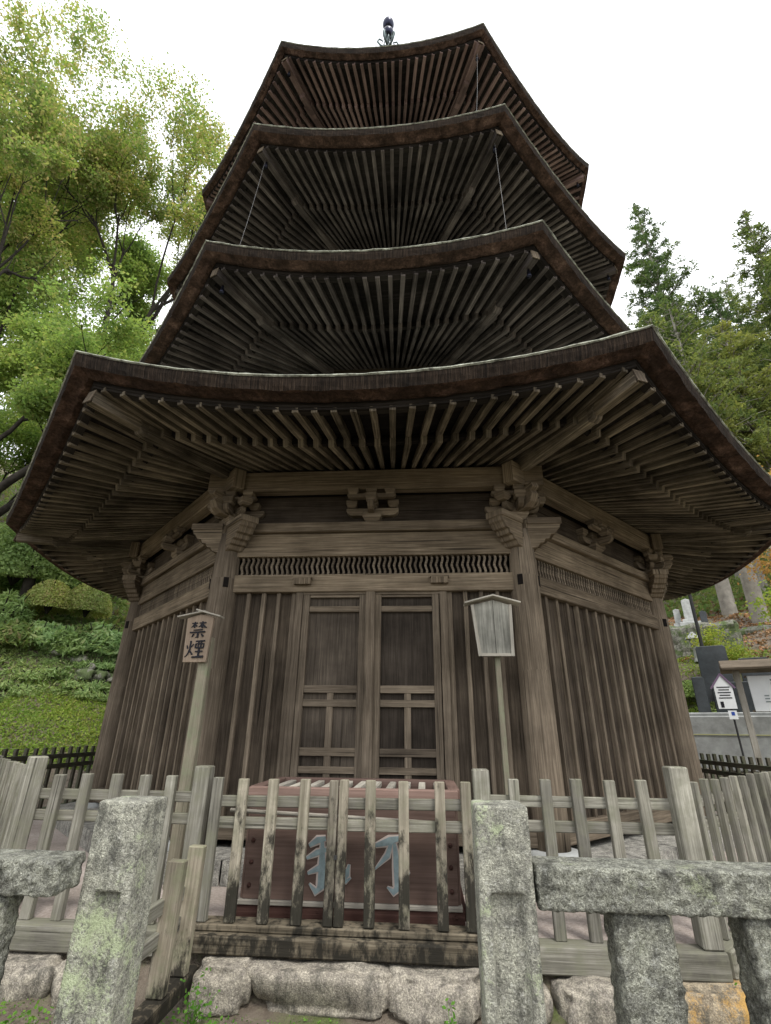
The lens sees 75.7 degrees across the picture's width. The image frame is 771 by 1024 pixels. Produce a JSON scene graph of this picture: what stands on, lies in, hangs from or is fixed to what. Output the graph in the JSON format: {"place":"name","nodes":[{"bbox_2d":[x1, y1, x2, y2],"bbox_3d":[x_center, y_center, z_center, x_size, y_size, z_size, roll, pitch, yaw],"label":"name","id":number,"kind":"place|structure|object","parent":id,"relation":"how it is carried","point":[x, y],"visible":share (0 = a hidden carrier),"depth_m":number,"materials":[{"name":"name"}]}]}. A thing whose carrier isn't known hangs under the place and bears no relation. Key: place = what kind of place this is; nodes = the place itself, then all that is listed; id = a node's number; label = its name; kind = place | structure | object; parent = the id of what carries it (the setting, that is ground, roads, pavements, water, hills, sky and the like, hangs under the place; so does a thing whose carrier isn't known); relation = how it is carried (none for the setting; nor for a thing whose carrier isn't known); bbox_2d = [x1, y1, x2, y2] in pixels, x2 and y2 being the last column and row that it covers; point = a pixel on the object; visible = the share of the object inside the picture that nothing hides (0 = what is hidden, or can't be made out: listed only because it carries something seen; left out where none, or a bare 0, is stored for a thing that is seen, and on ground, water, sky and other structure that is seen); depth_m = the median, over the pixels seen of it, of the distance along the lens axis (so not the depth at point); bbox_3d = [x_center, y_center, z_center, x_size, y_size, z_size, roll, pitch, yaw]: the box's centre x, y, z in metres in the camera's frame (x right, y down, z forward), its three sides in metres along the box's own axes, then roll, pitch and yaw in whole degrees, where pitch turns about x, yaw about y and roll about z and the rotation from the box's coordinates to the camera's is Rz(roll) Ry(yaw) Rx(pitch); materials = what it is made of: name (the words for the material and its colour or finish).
{"place":"outdoors","nodes":[
{"label":"outdoors","id":0,"kind":"place"},
{"bbox_2d":[0,676,109,770],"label":"grass","id":1,"kind":"structure","parent":0,"point":[67,709],"depth_m":9.55,"materials":[{"name":"plant"}]},
{"bbox_2d":[32,1009,268,1023],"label":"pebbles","id":2,"kind":"object","parent":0,"point":[52,1012],"visible":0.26,"depth_m":2.26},
{"bbox_2d":[18,811,748,943],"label":"court ground","id":3,"kind":"structure","parent":0,"point":[576,926],"depth_m":2.86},
{"bbox_2d":[163,609,224,887],"bbox_3d":[-1.461,1.620,3.586,0.361,1.827,0.128,-3,-24,8],"label":"no smoking sign","id":4,"kind":"object","parent":3,"relation":"on","point":[199,643],"visible":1,"depth_m":3.69,"materials":[{"name":"brown wood"}]},
{"bbox_2d":[236,777,465,925],"bbox_3d":[-0.177,2.110,3.164,1.304,0.674,0.772,-1,-24,4],"label":"offering box","id":5,"kind":"object","parent":3,"relation":"on","point":[422,878],"visible":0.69,"depth_m":2.82,"materials":[{"name":"red paint"}]},
{"bbox_2d":[55,802,752,894],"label":"stone platform","id":6,"kind":"structure","parent":3,"relation":"on","point":[634,847],"depth_m":3.87,"materials":[{"name":"stone"}]},
{"bbox_2d":[6,16,770,856],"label":"octagonal pagoda","id":7,"kind":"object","parent":6,"relation":"on","point":[368,414],"visible":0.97,"depth_m":4.82,"materials":[{"name":"brown wood"}]},
{"bbox_2d":[289,594,365,777],"bbox_3d":[-0.461,1.539,4.159,0.576,1.780,0.065,-1,-24,4],"label":"door leaf","id":8,"kind":"structure","parent":7,"relation":"in","point":[327,727],"depth_m":4.17,"materials":[{"name":"brown wood"}]},
{"bbox_2d":[372,594,444,779],"bbox_3d":[0.183,1.526,4.114,0.576,1.780,0.065,-1,-24,4],"label":"door leaf","id":9,"kind":"structure","parent":7,"relation":"in","point":[408,730],"depth_m":4.12,"materials":[{"name":"brown wood"}]},
{"bbox_2d":[463,594,520,794],"bbox_3d":[0.816,1.545,3.495,0.427,1.938,0.130,-1,-24,4],"label":"roofed notice board","id":10,"kind":"object","parent":3,"relation":"on","point":[493,627],"visible":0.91,"depth_m":3.75,"materials":[{"name":"grey wood"}]},
{"bbox_2d":[0,463,770,1023],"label":"ground","id":11,"kind":"structure","parent":0,"point":[256,1011],"depth_m":2.49,"materials":[{"name":"plant"}]},
{"bbox_2d":[0,680,18,690],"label":"bank fern","id":12,"kind":"object","parent":11,"relation":"on","point":[7,684],"visible":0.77,"depth_m":10.30,"materials":[{"name":"green plant"}]},
{"bbox_2d":[0,589,36,622],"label":"fern shrub","id":13,"kind":"object","parent":11,"relation":"on","point":[16,602],"visible":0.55,"depth_m":11.71,"materials":[{"name":"green plant"}]},
{"bbox_2d":[0,618,42,648],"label":"fern shrub","id":14,"kind":"object","parent":11,"relation":"on","point":[15,632],"visible":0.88,"depth_m":10.94,"materials":[{"name":"green plant"}]},
{"bbox_2d":[0,395,46,503],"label":"broadleaf tree","id":15,"kind":"object","parent":11,"relation":"on","point":[24,437],"visible":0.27,"depth_m":16.37,"materials":[{"name":"green plant"}]},
{"bbox_2d":[8,683,42,697],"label":"bank fern","id":16,"kind":"object","parent":11,"relation":"on","point":[21,688],"visible":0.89,"depth_m":10.25,"materials":[{"name":"green plant"}]},
{"bbox_2d":[0,999,53,1023],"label":"weed","id":17,"kind":"object","parent":11,"relation":"on","point":[30,1017],"visible":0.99,"depth_m":2.22,"materials":[{"name":"green plant"}]},
{"bbox_2d":[13,669,44,681],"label":"bank fern","id":18,"kind":"object","parent":11,"relation":"on","point":[27,673],"visible":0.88,"depth_m":10.59,"materials":[{"name":"green plant"}]},
{"bbox_2d":[0,951,63,1001],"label":"foundation stone","id":19,"kind":"object","parent":11,"relation":"on","point":[28,975],"visible":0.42,"depth_m":2.42,"materials":[{"name":"stone"}]},
{"bbox_2d":[0,521,86,591],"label":"loose shrub","id":20,"kind":"object","parent":11,"relation":"on","point":[19,555],"visible":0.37,"depth_m":12.57,"materials":[{"name":"green plant"}]},
{"bbox_2d":[26,618,65,645],"bbox_3d":[-8.059,2.892,11.641,1.383,0.770,1.305,-1,-24,4],"label":"fern shrub","id":21,"kind":"object","parent":11,"relation":"on","point":[47,630],"visible":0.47,"depth_m":11.28,"materials":[{"name":"green plant"}]},
{"bbox_2d":[19,579,74,614],"bbox_3d":[-8.474,2.140,12.564,1.187,0.887,1.214,-1,-24,4],"label":"clipped shrub","id":22,"kind":"object","parent":11,"relation":"on","point":[47,596],"visible":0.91,"depth_m":12.34,"materials":[{"name":"green plant"}]},
{"bbox_2d":[0,190,100,398],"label":"broadleaf tree","id":23,"kind":"object","parent":11,"relation":"on","point":[6,292],"visible":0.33,"depth_m":19.00,"materials":[{"name":"green plant"}]},
{"bbox_2d":[38,666,69,677],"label":"bank fern","id":24,"kind":"object","parent":11,"relation":"on","point":[61,673],"visible":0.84,"depth_m":10.88,"materials":[{"name":"green plant"}]},
{"bbox_2d":[42,645,68,656],"bbox_3d":[-7.565,3.237,11.494,0.550,0.352,0.543,-1,-24,4],"label":"bank rock","id":25,"kind":"object","parent":11,"relation":"on","point":[53,652],"visible":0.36,"depth_m":11.28,"materials":[{"name":"stone"}]},
{"bbox_2d":[0,619,116,703],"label":"bank plants","id":26,"kind":"object","parent":11,"relation":"on","point":[53,688],"visible":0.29,"depth_m":10.91,"materials":[{"name":"green plant"}]},
{"bbox_2d":[0,129,116,337],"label":"broadleaf tree","id":27,"kind":"object","parent":11,"relation":"on","point":[82,254],"visible":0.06,"depth_m":22.78,"materials":[{"name":"green plant"}]},
{"bbox_2d":[51,960,65,1006],"bbox_3d":[-1.438,2.364,2.515,0.411,0.206,0.366,-1,-24,4],"label":"foundation stone","id":28,"kind":"object","parent":11,"relation":"on","point":[57,978],"visible":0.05,"depth_m":2.40,"materials":[{"name":"stone"}]},
{"bbox_2d":[41,624,85,657],"bbox_3d":[-7.525,3.051,11.663,1.001,0.867,0.963,-1,-24,4],"label":"fern shrub","id":29,"kind":"object","parent":11,"relation":"on","point":[71,633],"visible":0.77,"depth_m":11.41,"materials":[{"name":"green plant"}]},
{"bbox_2d":[0,593,128,701],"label":"bank moss","id":30,"kind":"object","parent":11,"relation":"on","point":[68,660],"visible":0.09,"depth_m":11.14,"materials":[{"name":"green plant"}]},
{"bbox_2d":[0,474,129,631],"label":"hillside undergrowth","id":31,"kind":"object","parent":11,"relation":"on","point":[118,621],"visible":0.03,"depth_m":13.67,"materials":[{"name":"green plant"}]},
{"bbox_2d":[18,565,115,597],"bbox_3d":[-9.602,1.763,14.869,2.886,1.333,2.616,-1,-24,4],"label":"loose shrub","id":32,"kind":"object","parent":11,"relation":"on","point":[55,578],"visible":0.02,"depth_m":13.74,"materials":[{"name":"green plant"}]},
{"bbox_2d":[58,679,83,689],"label":"bank fern","id":33,"kind":"object","parent":11,"relation":"on","point":[74,684],"visible":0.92,"depth_m":10.87,"materials":[{"name":"green plant"}]},
{"bbox_2d":[0,0,143,303],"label":"broadleaf tree","id":34,"kind":"object","parent":11,"relation":"on","point":[42,105],"visible":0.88,"depth_m":17.26,"materials":[{"name":"green plant"}]},
{"bbox_2d":[0,297,149,614],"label":"broadleaf tree","id":35,"kind":"object","parent":11,"relation":"on","point":[38,359],"visible":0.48,"depth_m":12.02,"materials":[{"name":"green plant"}]},
{"bbox_2d":[0,248,156,516],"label":"broadleaf tree","id":36,"kind":"object","parent":11,"relation":"on","point":[120,338],"visible":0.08,"depth_m":11.38,"materials":[{"name":"green plant"}]},
{"bbox_2d":[63,623,100,643],"bbox_3d":[-7.475,3.045,12.063,1.420,0.719,1.145,-1,-24,4],"label":"fern shrub","id":37,"kind":"object","parent":11,"relation":"on","point":[82,627],"visible":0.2,"depth_m":11.89,"materials":[{"name":"green plant"}]},
{"bbox_2d":[0,795,167,1023],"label":"stone fence","id":38,"kind":"object","parent":11,"relation":"on","point":[100,978],"visible":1,"depth_m":1.51,"materials":[{"name":"stone"}]},
{"bbox_2d":[0,0,169,339],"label":"broadleaf tree","id":39,"kind":"object","parent":11,"relation":"on","point":[100,181],"visible":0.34,"depth_m":20.48,"materials":[{"name":"green plant"}]},
{"bbox_2d":[58,583,112,618],"bbox_3d":[-7.824,2.301,13.084,1.222,0.953,1.230,-1,-24,4],"label":"clipped shrub","id":40,"kind":"object","parent":11,"relation":"on","point":[86,599],"visible":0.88,"depth_m":12.82,"materials":[{"name":"green plant"}]},
{"bbox_2d":[74,668,97,680],"bbox_3d":[-6.866,3.740,11.351,0.546,0.316,0.442,-1,-24,4],"label":"bank rock","id":41,"kind":"object","parent":11,"relation":"on","point":[86,674],"visible":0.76,"depth_m":11.19,"materials":[{"name":"stone"}]},
{"bbox_2d":[73,659,98,668],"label":"bank fern","id":42,"kind":"object","parent":11,"relation":"on","point":[83,663],"visible":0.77,"depth_m":11.36,"materials":[{"name":"green plant"}]},
{"bbox_2d":[76,662,96,669],"bbox_3d":[-6.911,3.652,11.495,0.515,0.349,0.441,-1,-24,4],"label":"bank rock","id":43,"kind":"object","parent":11,"relation":"on","point":[93,667],"visible":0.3,"depth_m":11.38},
{"bbox_2d":[74,686,102,700],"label":"bank fern","id":44,"kind":"object","parent":11,"relation":"on","point":[86,692],"visible":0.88,"depth_m":10.81,"materials":[{"name":"green plant"}]},
{"bbox_2d":[1,165,178,360],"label":"broadleaf tree","id":45,"kind":"object","parent":11,"relation":"on","point":[141,262],"visible":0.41,"depth_m":26.91,"materials":[{"name":"green plant"}]},
{"bbox_2d":[70,621,120,656],"bbox_3d":[-6.960,3.096,12.079,1.251,0.923,1.240,-1,-24,4],"label":"fern shrub","id":46,"kind":"object","parent":11,"relation":"on","point":[102,631],"visible":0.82,"depth_m":11.80,"materials":[{"name":"green plant"}]},
{"bbox_2d":[80,678,110,690],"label":"bank fern","id":47,"kind":"object","parent":11,"relation":"on","point":[98,684],"visible":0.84,"depth_m":11.10,"materials":[{"name":"green plant"}]},
{"bbox_2d":[93,690,108,701],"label":"bank fern","id":48,"kind":"object","parent":11,"relation":"on","point":[105,696],"visible":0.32,"depth_m":10.98,"materials":[{"name":"green plant"}]},
{"bbox_2d":[92,669,111,681],"bbox_3d":[-6.640,3.800,11.498,0.522,0.314,0.439,-1,-24,4],"label":"bank rock","id":49,"kind":"object","parent":11,"relation":"on","point":[101,674],"visible":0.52,"depth_m":11.36,"materials":[{"name":"stone"}]},
{"bbox_2d":[96,660,115,670],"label":"bank fern","id":50,"kind":"object","parent":11,"relation":"on","point":[104,663],"visible":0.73,"depth_m":11.54,"materials":[{"name":"green plant"}]},
{"bbox_2d":[95,627,122,655],"bbox_3d":[-6.872,3.293,12.518,1.246,0.780,1.471,9,-25,-18],"label":"fern shrub","id":51,"kind":"object","parent":11,"relation":"on","point":[118,632],"visible":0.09,"depth_m":12.13,"materials":[{"name":"green plant"}]},
{"bbox_2d":[2,36,234,339],"bbox_3d":[-9.789,-8.519,18.990,8.449,24.367,10.081,-12,-27,26],"label":"broadleaf tree","id":52,"kind":"object","parent":11,"relation":"on","point":[172,213],"visible":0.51,"depth_m":20.58,"materials":[{"name":"green plant"}]},
{"bbox_2d":[131,844,206,1023],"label":"wing fence","id":53,"kind":"object","parent":11,"relation":"on","point":[168,943],"visible":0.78,"depth_m":2.26,"materials":[{"name":"grey wood"}]},
{"bbox_2d":[0,998,345,1023],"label":"moss","id":54,"kind":"object","parent":11,"relation":"on","point":[304,1019],"visible":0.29,"depth_m":2.27,"materials":[{"name":"green plant"}]},
{"bbox_2d":[162,967,219,1023],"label":"weed","id":55,"kind":"object","parent":11,"relation":"on","point":[193,1007],"visible":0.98,"depth_m":2.24,"materials":[{"name":"green plant"}]},
{"bbox_2d":[184,1012,222,1023],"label":"weed","id":56,"kind":"object","parent":11,"relation":"on","point":[214,1022],"visible":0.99,"depth_m":2.17,"materials":[{"name":"green plant"}]},
{"bbox_2d":[187,955,253,1017],"bbox_3d":[-0.773,2.323,2.478,0.323,0.213,0.379,-1,-24,4],"label":"foundation stone","id":57,"kind":"object","parent":11,"relation":"on","point":[228,977],"visible":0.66,"depth_m":2.34,"materials":[{"name":"stone"}]},
{"bbox_2d":[246,957,392,1019],"bbox_3d":[-0.320,2.313,2.441,0.732,0.201,0.365,-1,-24,4],"label":"foundation stone","id":58,"kind":"object","parent":11,"relation":"on","point":[334,989],"visible":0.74,"depth_m":2.31,"materials":[{"name":"stone"}]},
{"bbox_2d":[191,915,478,967],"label":"gate sill","id":59,"kind":"structure","parent":58,"relation":"on","point":[392,943],"depth_m":2.48,"materials":[{"name":"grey wood"}]},
{"bbox_2d":[0,745,770,982],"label":"picket fence","id":60,"kind":"object","parent":11,"relation":"on","point":[710,956],"visible":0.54,"depth_m":2.74,"materials":[{"name":"grey wood"}]},
{"bbox_2d":[196,777,338,926],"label":"picket gate","id":61,"kind":"structure","parent":60,"relation":"attached to","point":[271,822],"depth_m":2.71,"materials":[{"name":"grey wood"}]},
{"bbox_2d":[230,808,412,819],"bbox_3d":[-0.217,1.750,2.840,1.381,0.070,0.022,-1,-24,4],"label":"wooden bar","id":62,"kind":"object","parent":60,"relation":"attached to","point":[287,813],"visible":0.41,"depth_m":2.86,"materials":[{"name":"brown wood"}]},
{"bbox_2d":[333,779,476,932],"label":"picket gate","id":63,"kind":"structure","parent":60,"relation":"attached to","point":[403,825],"depth_m":2.67,"materials":[{"name":"grey wood"}]},
{"bbox_2d":[387,963,480,1023],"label":"foundation stone","id":64,"kind":"object","parent":11,"relation":"on","point":[419,994],"visible":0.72,"depth_m":2.28,"materials":[{"name":"stone"}]},
{"bbox_2d":[442,998,456,1023],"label":"weed","id":65,"kind":"object","parent":11,"relation":"on","point":[444,1007],"visible":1,"depth_m":2.18,"materials":[{"name":"green plant"}]},
{"bbox_2d":[543,982,553,1023],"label":"foundation stone","id":66,"kind":"object","parent":11,"relation":"on","point":[549,1009],"visible":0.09,"depth_m":2.25,"materials":[{"name":"stone"}]},
{"bbox_2d":[550,976,616,1023],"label":"foundation stone","id":67,"kind":"object","parent":11,"relation":"on","point":[583,1000],"visible":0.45,"depth_m":2.26,"materials":[{"name":"stone"}]},
{"bbox_2d":[471,800,770,1023],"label":"stone fence","id":68,"kind":"object","parent":11,"relation":"on","point":[635,903],"visible":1,"depth_m":1.41,"materials":[{"name":"stone"}]},
{"bbox_2d":[673,609,681,626],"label":"grave stone","id":69,"kind":"object","parent":11,"relation":"on","point":[677,616],"visible":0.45,"depth_m":15.19,"materials":[{"name":"stone"}]},
{"bbox_2d":[682,680,694,696],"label":"hedge shrub","id":70,"kind":"object","parent":11,"relation":"on","point":[688,688],"visible":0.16,"depth_m":12.20,"materials":[{"name":"green plant"}]},
{"bbox_2d":[619,203,761,577],"bbox_3d":[18.268,-8.954,30.480,10.074,29.649,10.093,-1,-24,4],"label":"cedar tree","id":71,"kind":"object","parent":11,"relation":"on","point":[649,275],"visible":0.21,"depth_m":32.64,"materials":[{"name":"green plant"}]},
{"bbox_2d":[628,307,752,615],"bbox_3d":[12.941,-2.468,20.942,4.880,15.639,5.411,-1,-24,4],"label":"cedar tree","id":72,"kind":"object","parent":11,"relation":"on","point":[726,600],"visible":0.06,"depth_m":18.78,"materials":[{"name":"green plant"}]},
{"bbox_2d":[685,632,698,661],"bbox_3d":[8.483,3.694,13.601,0.425,0.800,0.425,-13,-27,29],"label":"stone lantern","id":73,"kind":"object","parent":11,"relation":"on","point":[691,644],"visible":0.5,"depth_m":13.57,"materials":[{"name":"stone"}]},
{"bbox_2d":[699,611,707,622],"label":"grave stone","id":74,"kind":"object","parent":11,"relation":"on","point":[703,616],"visible":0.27,"depth_m":16.28,"materials":[{"name":"stone"}]},
{"bbox_2d":[669,619,744,658],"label":"rubble wall","id":75,"kind":"structure","parent":11,"relation":"on","point":[682,648],"depth_m":14.13,"materials":[{"name":"stone"}]},
{"bbox_2d":[680,599,700,625],"bbox_3d":[9.144,3.055,14.988,0.558,0.831,0.434,-13,-27,29],"label":"grave stone","id":76,"kind":"object","parent":75,"relation":"on","point":[687,611],"visible":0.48,"depth_m":14.89,"materials":[{"name":"stone"}]},
{"bbox_2d":[649,293,770,623],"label":"cedar tree","id":77,"kind":"object","parent":11,"relation":"on","point":[688,352],"visible":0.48,"depth_m":19.23,"materials":[{"name":"green plant"}]},
{"bbox_2d":[683,979,749,1023],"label":"foundation stone","id":78,"kind":"object","parent":11,"relation":"on","point":[715,1003],"visible":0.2,"depth_m":2.23,"materials":[{"name":"stone"}]},
{"bbox_2d":[663,550,770,617],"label":"slope undergrowth","id":79,"kind":"object","parent":11,"relation":"on","point":[705,604],"visible":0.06,"depth_m":20.23,"materials":[{"name":"green plant"}]},
{"bbox_2d":[664,597,770,661],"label":"leaf litter","id":80,"kind":"object","parent":11,"relation":"on","point":[730,616],"visible":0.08,"depth_m":16.01,"materials":[{"name":"brown plant"}]},
{"bbox_2d":[685,622,758,659],"bbox_3d":[8.447,3.880,12.368,1.484,2.222,1.503,-1,-24,4],"label":"maple sapling","id":81,"kind":"object","parent":11,"relation":"on","point":[732,653],"visible":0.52,"depth_m":12.43,"materials":[{"name":"green plant"}]},
{"bbox_2d":[677,650,770,712],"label":"grass patch","id":82,"kind":"object","parent":11,"relation":"on","point":[692,661],"visible":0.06,"depth_m":13.19,"materials":[{"name":"plant"}]},
{"bbox_2d":[681,335,770,595],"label":"cedar tree","id":83,"kind":"object","parent":11,"relation":"on","point":[757,574],"visible":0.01,"depth_m":20.31,"materials":[{"name":"green plant"}]},
{"bbox_2d":[710,674,748,771],"bbox_3d":[6.053,3.774,8.643,0.394,1.839,0.061,-12,-27,26],"label":"information sign","id":84,"kind":"object","parent":11,"relation":"on","point":[722,685],"visible":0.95,"depth_m":8.83,"materials":[{"name":"grey metal"}]},
{"bbox_2d":[689,712,770,715],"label":"stepped concrete wall","id":85,"kind":"structure","parent":11,"relation":"on","point":[727,714],"depth_m":10.52,"materials":[{"name":"concrete"}]},
{"bbox_2d":[688,595,703,645],"bbox_3d":[7.730,3.168,12.157,0.083,3.600,0.083,-11,-26,24],"label":"steel pole","id":86,"kind":"object","parent":85,"relation":"on","point":[695,620],"visible":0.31,"depth_m":12.34,"materials":[{"name":"grey"}]},
{"bbox_2d":[691,677,711,712],"bbox_3d":[7.087,4.180,11.104,0.312,0.910,0.540,-13,-27,28],"label":"black monument","id":87,"kind":"object","parent":85,"relation":"on","point":[701,695],"visible":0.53,"depth_m":11.02,"materials":[{"name":"stone"}]},
{"bbox_2d":[695,645,733,702],"bbox_3d":[7.634,3.897,11.377,0.775,1.580,0.540,-14,-28,30],"label":"black monument","id":88,"kind":"object","parent":85,"relation":"on","point":[709,658],"visible":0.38,"depth_m":11.43,"materials":[{"name":"stone"}]},
{"bbox_2d":[711,681,754,711],"bbox_3d":[7.677,4.094,10.734,1.188,0.780,0.540,-15,-28,31],"label":"black monument","id":89,"kind":"object","parent":85,"relation":"on","point":[748,695],"visible":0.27,"depth_m":10.64,"materials":[{"name":"stone"}]},
{"bbox_2d":[738,657,770,680],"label":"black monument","id":90,"kind":"object","parent":85,"relation":"on","point":[749,674],"visible":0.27,"depth_m":11.31,"materials":[{"name":"stone"}]},
{"bbox_2d":[690,716,770,771],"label":"concrete wall","id":91,"kind":"structure","parent":11,"relation":"on","point":[717,735],"depth_m":9.84,"materials":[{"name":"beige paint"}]},
{"bbox_2d":[694,320,770,475],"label":"cedar tree","id":92,"kind":"object","parent":11,"relation":"on","point":[760,445],"visible":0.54,"depth_m":20.04,"materials":[{"name":"green plant"}]},
{"bbox_2d":[695,291,770,424],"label":"cedar tree","id":93,"kind":"object","parent":11,"relation":"on","point":[715,298],"visible":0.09,"depth_m":26.30,"materials":[{"name":"green plant"}]},
{"bbox_2d":[711,276,766,355],"bbox_3d":[24.813,-6.750,32.027,7.920,22.130,9.124,9,-25,-19],"label":"cedar tree","id":94,"kind":"object","parent":11,"relation":"on","point":[727,290],"visible":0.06,"depth_m":35.14,"materials":[{"name":"green plant"}]},
{"bbox_2d":[718,658,770,772],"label":"notice board","id":95,"kind":"object","parent":11,"relation":"on","point":[760,687],"visible":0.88,"depth_m":8.86,"materials":[{"name":"brown wood"}]},
{"bbox_2d":[728,208,770,452],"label":"cedar tree","id":96,"kind":"object","parent":11,"relation":"on","point":[763,303],"visible":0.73,"depth_m":23.89,"materials":[{"name":"green plant"}]},
{"bbox_2d":[735,580,770,629],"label":"maple tree","id":97,"kind":"object","parent":11,"relation":"on","point":[762,602],"visible":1,"depth_m":11.16,"materials":[{"name":"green plant"}]},
{"bbox_2d":[737,455,770,584],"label":"maple tree","id":98,"kind":"object","parent":11,"relation":"on","point":[762,569],"visible":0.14,"depth_m":15.50,"materials":[{"name":"orange plant"}]},
{"bbox_2d":[739,625,770,634],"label":"rubble wall","id":99,"kind":"structure","parent":11,"relation":"on","point":[747,630],"depth_m":15.19,"materials":[{"name":"stone"}]},
{"bbox_2d":[752,251,770,327],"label":"cedar tree","id":100,"kind":"object","parent":11,"relation":"on","point":[762,317],"visible":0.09,"depth_m":30.80,"materials":[{"name":"green plant"}]},
{"bbox_2d":[0,0,770,459],"label":"sky","id":101,"kind":"structure","parent":0,"point":[666,103],"materials":[{"name":"white"}]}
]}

